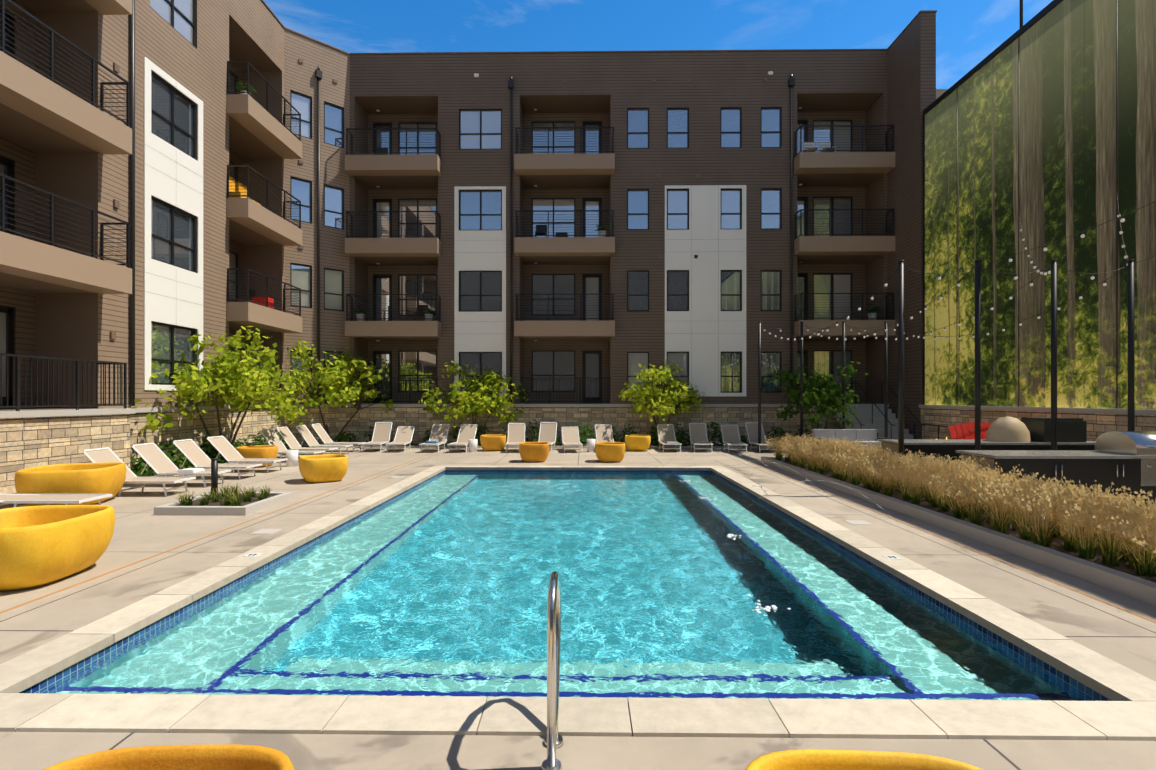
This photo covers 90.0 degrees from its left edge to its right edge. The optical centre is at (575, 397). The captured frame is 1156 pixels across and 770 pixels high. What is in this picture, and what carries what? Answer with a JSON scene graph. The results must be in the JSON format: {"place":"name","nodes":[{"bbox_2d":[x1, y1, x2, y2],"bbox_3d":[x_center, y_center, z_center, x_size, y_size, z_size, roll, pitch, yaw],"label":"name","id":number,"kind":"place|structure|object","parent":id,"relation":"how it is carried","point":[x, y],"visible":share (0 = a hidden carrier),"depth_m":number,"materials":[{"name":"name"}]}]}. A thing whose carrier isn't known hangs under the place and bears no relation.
{"place":"outdoors","nodes":[
{"label":"outdoors","id":0,"kind":"place"},
{"bbox_2d":[174,482,272,505],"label":"plants","id":1,"kind":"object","parent":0,"point":[233,497],"depth_m":10.01,"materials":[{"name":"green plant"}]},
{"bbox_2d":[130,419,811,476],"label":"lounge chairs","id":2,"kind":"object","parent":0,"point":[138,468],"depth_m":22.30,"materials":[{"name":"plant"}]},
{"bbox_2d":[0,448,1155,769],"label":"pool deck","id":3,"kind":"structure","parent":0,"point":[1102,628],"depth_m":5.36,"materials":[{"name":"concrete"}]},
{"bbox_2d":[0,494,111,506],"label":"flat lounger","id":4,"kind":"object","parent":3,"relation":"on","point":[50,499],"visible":0.69,"depth_m":9.27,"materials":[{"name":"white fabric"}]},
{"bbox_2d":[0,505,114,590],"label":"tub chair","id":5,"kind":"object","parent":3,"relation":"on","point":[42,545],"visible":1,"depth_m":5.89,"materials":[{"name":"yellow plastic"}]},
{"bbox_2d":[14,462,126,505],"bbox_3d":[-9.075,1.579,10.443,1.360,0.660,1.360,0,0,-15],"label":"tub chair","id":6,"kind":"object","parent":3,"relation":"on","point":[92,478],"visible":0.79,"depth_m":9.98,"materials":[{"name":"yellow plastic"}]},
{"bbox_2d":[83,447,195,496],"bbox_3d":[-8.607,1.461,11.418,1.783,0.904,0.676,0,0,1],"label":"lounger","id":7,"kind":"object","parent":3,"relation":"on","point":[102,455],"visible":0.69,"depth_m":11.42,"materials":[{"name":"white fabric"}]},
{"bbox_2d":[42,744,294,769],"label":"tub chair","id":8,"kind":"object","parent":3,"relation":"on","point":[216,757],"visible":1,"depth_m":2.15,"materials":[{"name":"yellow plastic"}]},
{"bbox_2d":[0,0,349,493],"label":"apartment wing","id":9,"kind":"structure","parent":3,"relation":"on","point":[174,174],"depth_m":15.37,"materials":[{"name":"brown paint"}]},
{"bbox_2d":[132,443,230,486],"bbox_3d":[-8.584,1.461,12.601,1.781,0.904,0.670,0,0,1],"label":"lounger","id":10,"kind":"object","parent":3,"relation":"on","point":[157,460],"visible":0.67,"depth_m":12.55,"materials":[{"name":"white fabric"}]},
{"bbox_2d":[177,468,204,472],"bbox_3d":[-8.371,1.585,12.573,0.350,0.063,0.380,0,0,1],"label":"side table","id":11,"kind":"object","parent":10,"relation":"on","point":[190,470],"visible":0.96,"depth_m":12.47,"materials":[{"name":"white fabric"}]},
{"bbox_2d":[173,439,261,479],"bbox_3d":[-8.518,1.461,13.754,1.783,0.904,0.678,0,0,1],"label":"lounger","id":12,"kind":"object","parent":3,"relation":"on","point":[194,453],"visible":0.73,"depth_m":13.71,"materials":[{"name":"white fabric"}]},
{"bbox_2d":[154,492,291,515],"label":"planter curb","id":13,"kind":"structure","parent":3,"relation":"on","point":[217,508],"depth_m":9.43,"materials":[{"name":"grey concrete"}]},
{"bbox_2d":[211,458,217,495],"bbox_3d":[-6.574,1.459,10.509,0.118,0.700,0.124,0,0,1],"label":"bollard light","id":14,"kind":"object","parent":13,"relation":"on","point":[214,472],"visible":0.83,"depth_m":10.46,"materials":[{"name":"black metal"}]},
{"bbox_2d":[207,436,287,472],"bbox_3d":[-8.502,1.461,14.965,1.772,0.904,0.648,0,0,3],"label":"lounger","id":15,"kind":"object","parent":3,"relation":"on","point":[226,450],"visible":0.85,"depth_m":14.92,"materials":[{"name":"white fabric"}]},
{"bbox_2d":[236,445,277,466],"bbox_3d":[-8.849,1.634,16.040,0.950,0.550,0.950,0,0,-10],"label":"tub chair","id":16,"kind":"object","parent":3,"relation":"on","point":[260,451],"visible":0.69,"depth_m":15.68,"materials":[{"name":"yellow plastic"}]},
{"bbox_2d":[286,450,297,466],"bbox_3d":[-7.899,1.689,16.077,0.312,0.440,0.320,0,0,1],"label":"side table","id":17,"kind":"object","parent":3,"relation":"on","point":[292,457],"visible":0.98,"depth_m":15.96,"materials":[{"name":"white"}]},
{"bbox_2d":[260,428,324,457],"bbox_3d":[-8.466,1.424,17.277,1.684,0.977,0.648,0,0,4],"label":"lounger","id":18,"kind":"object","parent":3,"relation":"on","point":[270,435],"visible":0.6,"depth_m":17.32,"materials":[{"name":"white fabric"}]},
{"bbox_2d":[276,426,337,455],"bbox_3d":[-8.527,1.424,18.346,1.690,0.977,0.661,0,0,1],"label":"lounger","id":19,"kind":"object","parent":3,"relation":"on","point":[289,438],"visible":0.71,"depth_m":18.36,"materials":[{"name":"white fabric"}]},
{"bbox_2d":[299,454,347,482],"bbox_3d":[-5.787,1.629,13.248,1.000,0.560,1.000,0,0,-35],"label":"tub chair","id":20,"kind":"object","parent":3,"relation":"on","point":[323,468],"visible":1,"depth_m":12.88,"materials":[{"name":"yellow plastic"}]},
{"bbox_2d":[295,425,352,454],"bbox_3d":[-8.460,1.424,19.449,1.692,0.977,0.667,0,0,1],"label":"lounger","id":21,"kind":"object","parent":3,"relation":"on","point":[307,435],"visible":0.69,"depth_m":19.42,"materials":[{"name":"white fabric"}]},
{"bbox_2d":[311,423,365,451],"bbox_3d":[-8.439,1.424,20.541,1.687,0.977,0.652,0,0,1],"label":"lounger","id":22,"kind":"object","parent":3,"relation":"on","point":[320,431],"visible":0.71,"depth_m":20.46,"materials":[{"name":"white fabric"}]},
{"bbox_2d":[361,422,391,451],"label":"lounger","id":23,"kind":"object","parent":3,"relation":"on","point":[381,433],"visible":0.94,"depth_m":21.42,"materials":[{"name":"white fabric"}]},
{"bbox_2d":[0,444,772,508],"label":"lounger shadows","id":24,"kind":"object","parent":3,"relation":"on","point":[4,505],"visible":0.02,"depth_m":21.90,"materials":[{"name":"brown"}]},
{"bbox_2d":[130,326,341,461],"bbox_3d":[-9.785,-0.109,17.157,4.256,4.069,6.137,0,0,44],"label":"tree","id":25,"kind":"object","parent":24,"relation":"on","point":[244,386],"visible":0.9,"depth_m":16.44,"materials":[{"name":"green plant"}]},
{"bbox_2d":[269,340,393,441],"bbox_3d":[-9.905,-0.111,22.641,5.079,4.083,3.467,0,0,-34],"label":"corner tree","id":26,"kind":"object","parent":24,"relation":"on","point":[337,394],"visible":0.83,"depth_m":22.15,"materials":[{"name":"green plant"}]},
{"bbox_2d":[418,360,528,440],"bbox_3d":[-3.902,0.237,22.562,4.556,3.375,2.849,0,0,-23],"label":"tree","id":27,"kind":"object","parent":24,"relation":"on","point":[472,399],"visible":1,"depth_m":22.36,"materials":[{"name":"green plant"}]},
{"bbox_2d":[615,359,704,445],"bbox_3d":[3.292,0.123,22.628,3.107,3.601,3.885,0,0,31],"label":"tree","id":28,"kind":"object","parent":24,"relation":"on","point":[649,397],"visible":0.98,"depth_m":21.91,"materials":[{"name":"green plant"}]},
{"bbox_2d":[385,426,414,451],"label":"lounger","id":29,"kind":"object","parent":3,"relation":"on","point":[403,435],"visible":0.98,"depth_m":21.35,"materials":[{"name":"white fabric"}]},
{"bbox_2d":[419,424,449,452],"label":"lounger","id":30,"kind":"object","parent":3,"relation":"on","point":[439,433],"visible":0.9,"depth_m":21.23,"materials":[{"name":"white fabric"}]},
{"bbox_2d":[447,424,477,452],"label":"lounger","id":31,"kind":"object","parent":3,"relation":"on","point":[466,432],"visible":0.83,"depth_m":21.23,"materials":[{"name":"white fabric"}]},
{"bbox_2d":[468,439,477,451],"bbox_3d":[-3.611,1.689,20.270,0.312,0.440,0.320,0,0,1],"label":"side table","id":32,"kind":"object","parent":3,"relation":"on","point":[473,444],"visible":1,"depth_m":20.14,"materials":[{"name":"white"}]},
{"bbox_2d":[480,434,505,450],"bbox_3d":[-2.984,1.634,20.811,0.920,0.550,0.920,0,0,-9],"label":"tub chair","id":33,"kind":"object","parent":3,"relation":"on","point":[493,442],"visible":1,"depth_m":20.41,"materials":[{"name":"yellow plastic"}]},
{"bbox_2d":[505,423,524,452],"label":"lounger","id":34,"kind":"object","parent":3,"relation":"on","point":[516,434],"visible":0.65,"depth_m":21.21,"materials":[{"name":"white fabric"}]},
{"bbox_2d":[519,442,548,461],"bbox_3d":[-1.252,1.634,17.287,0.921,0.550,0.921,0,0,1],"label":"tub chair","id":35,"kind":"object","parent":3,"relation":"on","point":[533,451],"visible":1,"depth_m":16.89,"materials":[{"name":"yellow plastic"}]},
{"bbox_2d":[538,422,556,451],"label":"lounger","id":36,"kind":"object","parent":3,"relation":"on","point":[547,431],"visible":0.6,"depth_m":21.41,"materials":[{"name":"white fabric"}]},
{"bbox_2d":[541,571,563,769],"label":"pool handrail","id":37,"kind":"object","parent":3,"relation":"on","point":[553,741],"visible":0.98,"depth_m":2.96,"materials":[{"name":"silver metal"}]},
{"bbox_2d":[20,470,1111,700],"bbox_3d":[-0.036,2.559,9.620,7.200,1.200,12.000,0,0,1],"label":"pool tile border","id":38,"kind":"object","parent":3,"relation":"in","point":[1066,678],"depth_m":5.69,"materials":[{"name":"tile"}]},
{"bbox_2d":[36,472,1096,702],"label":"pool water","id":39,"kind":"structure","parent":38,"relation":"in","point":[438,585],"depth_m":5.38,"materials":[{"name":"teal liquid"}]},
{"bbox_2d":[679,480,790,615],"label":"pool bubblers","id":40,"kind":"object","parent":39,"relation":"on","point":[766,608],"visible":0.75,"depth_m":5.61,"materials":[{"name":"white liquid"}]},
{"bbox_2d":[659,441,911,539],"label":"deck water jets","id":41,"kind":"object","parent":38,"relation":"on","point":[759,498],"visible":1,"depth_m":10.13,"materials":[{"name":"white"}]},
{"bbox_2d":[561,427,582,452],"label":"lounger","id":42,"kind":"object","parent":3,"relation":"on","point":[570,436],"visible":1,"depth_m":21.14,"materials":[{"name":"white fabric"}]},
{"bbox_2d":[0,465,1155,740],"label":"pool coping","id":43,"kind":"object","parent":3,"relation":"on","point":[1126,711],"visible":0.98,"depth_m":3.53,"materials":[{"name":"concrete"}]},
{"bbox_2d":[0,448,1155,622],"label":"deck expansion joint","id":44,"kind":"object","parent":3,"relation":"on","point":[272,531],"visible":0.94,"depth_m":7.40,"materials":[{"name":"brown"}]},
{"bbox_2d":[587,439,595,451],"bbox_3d":[0.530,1.689,20.363,0.312,0.440,0.320,0,0,1],"label":"side table","id":45,"kind":"object","parent":3,"relation":"on","point":[590,445],"visible":0.98,"depth_m":20.23,"materials":[{"name":"white"}]},
{"bbox_2d":[594,425,613,441],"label":"lounger","id":46,"kind":"object","parent":3,"relation":"on","point":[603,433],"visible":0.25,"depth_m":21.27,"materials":[{"name":"white fabric"}]},
{"bbox_2d":[595,442,625,461],"bbox_3d":[1.018,1.634,17.256,0.900,0.550,0.900,0,0,1],"label":"tub chair","id":47,"kind":"object","parent":3,"relation":"on","point":[610,451],"visible":1,"depth_m":16.86,"materials":[{"name":"yellow plastic"}]},
{"bbox_2d":[345,49,894,443],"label":"apartment block","id":48,"kind":"structure","parent":3,"relation":"on","point":[569,238],"depth_m":23.48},
{"bbox_2d":[625,435,650,450],"bbox_3d":[2.216,1.634,20.740,0.942,0.550,0.942,0,0,1],"label":"tub chair","id":49,"kind":"object","parent":3,"relation":"on","point":[637,442],"visible":1,"depth_m":20.33,"materials":[{"name":"yellow plastic"}]},
{"bbox_2d":[657,424,681,451],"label":"lounger","id":50,"kind":"object","parent":3,"relation":"on","point":[666,432],"visible":0.85,"depth_m":21.41,"materials":[{"name":"white fabric"}]},
{"bbox_2d":[666,441,677,443],"bbox_3d":[3.391,1.585,20.384,0.380,0.063,0.320,0,0,1],"label":"towel","id":51,"kind":"object","parent":50,"relation":"on","point":[671,442],"visible":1,"depth_m":20.25,"materials":[{"name":"white fabric"}]},
{"bbox_2d":[689,423,712,451],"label":"lounger","id":52,"kind":"object","parent":3,"relation":"on","point":[698,433],"visible":0.98,"depth_m":21.34,"materials":[{"name":"white fabric"}]},
{"bbox_2d":[721,425,747,452],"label":"lounger","id":53,"kind":"object","parent":3,"relation":"on","point":[730,435],"visible":0.98,"depth_m":21.14,"materials":[{"name":"white fabric"}]},
{"bbox_2d":[745,422,775,452],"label":"lounger","id":54,"kind":"object","parent":3,"relation":"on","point":[752,430],"visible":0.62,"depth_m":21.12,"materials":[{"name":"white fabric"}]},
{"bbox_2d":[773,361,868,429],"bbox_3d":[8.537,0.270,20.738,2.753,3.307,3.384,0,0,-41],"label":"tree","id":55,"kind":"object","parent":3,"relation":"on","point":[827,394],"visible":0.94,"depth_m":20.37,"materials":[{"name":"green plant"}]},
{"bbox_2d":[805,429,889,451],"bbox_3d":[8.995,1.489,19.213,2.400,0.840,0.970,0,0,1],"label":"outdoor sofa","id":56,"kind":"object","parent":3,"relation":"on","point":[870,435],"visible":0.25,"depth_m":19.28,"materials":[{"name":"grey fabric"}]},
{"bbox_2d":[745,749,982,769],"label":"lounge chair","id":57,"kind":"object","parent":3,"relation":"on","point":[811,759],"visible":1,"depth_m":2.12,"materials":[{"name":"yellow plastic"}]},
{"bbox_2d":[831,404,912,438],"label":"entry stairs","id":58,"kind":"structure","parent":3,"relation":"on","point":[864,411],"depth_m":22.12,"materials":[{"name":"grey concrete"}]},
{"bbox_2d":[831,380,925,438],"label":"stair handrails","id":59,"kind":"object","parent":58,"relation":"on","point":[878,408],"visible":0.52,"depth_m":21.95,"materials":[{"name":"black metal"}]},
{"bbox_2d":[887,10,936,438],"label":"wing wall","id":60,"kind":"structure","parent":3,"relation":"on","point":[911,72],"depth_m":21.72,"materials":[{"name":"paint"}]},
{"bbox_2d":[914,422,961,438],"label":"handrail wall","id":61,"kind":"structure","parent":3,"relation":"on","point":[929,424],"depth_m":19.60,"materials":[{"name":"black metal"}]},
{"bbox_2d":[756,259,1134,458],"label":"light poles","id":62,"kind":"object","parent":3,"relation":"on","point":[1131,345],"visible":0.71,"depth_m":11.23,"materials":[{"name":"black metal"}]},
{"bbox_2d":[762,196,1155,340],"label":"string lights","id":63,"kind":"object","parent":62,"relation":"hanging from","point":[1016,277],"visible":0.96,"depth_m":12.94},
{"bbox_2d":[761,457,1155,605],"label":"planter curb","id":64,"kind":"structure","parent":3,"relation":"on","point":[1123,578],"depth_m":7.21,"materials":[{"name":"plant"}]},
{"bbox_2d":[764,433,1155,576],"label":"ornamental grasses","id":65,"kind":"object","parent":64,"relation":"on","point":[1080,520],"visible":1,"depth_m":7.70,"materials":[{"name":"beige plant"}]},
{"bbox_2d":[948,422,990,438],"bbox_3d":[11.275,1.299,15.887,1.610,1.220,0.860,0,0,1],"label":"red bench","id":66,"kind":"object","parent":3,"relation":"on","point":[970,428],"visible":0.1,"depth_m":16.23,"materials":[{"name":"red paint"}]},
{"bbox_2d":[879,416,1094,485],"bbox_3d":[9.158,1.161,12.795,4.380,1.495,0.980,0,0,1],"label":"grill counter","id":67,"kind":"object","parent":3,"relation":"on","point":[1013,433],"visible":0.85,"depth_m":12.41,"materials":[{"name":"black"}]},
{"bbox_2d":[919,0,1155,441],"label":"mural wall","id":68,"kind":"structure","parent":3,"relation":"on","point":[1041,125],"depth_m":15.33,"materials":[{"name":"green paint"}]},
{"bbox_2d":[956,431,1155,512],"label":"grill counter","id":69,"kind":"object","parent":3,"relation":"on","point":[1120,459],"visible":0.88,"depth_m":9.56,"materials":[{"name":"black"}]},
{"bbox_2d":[936,89,947,98],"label":"distant building","id":70,"kind":"structure","parent":0,"point":[939,92],"depth_m":39.53,"materials":[{"name":"beige"}]}
]}

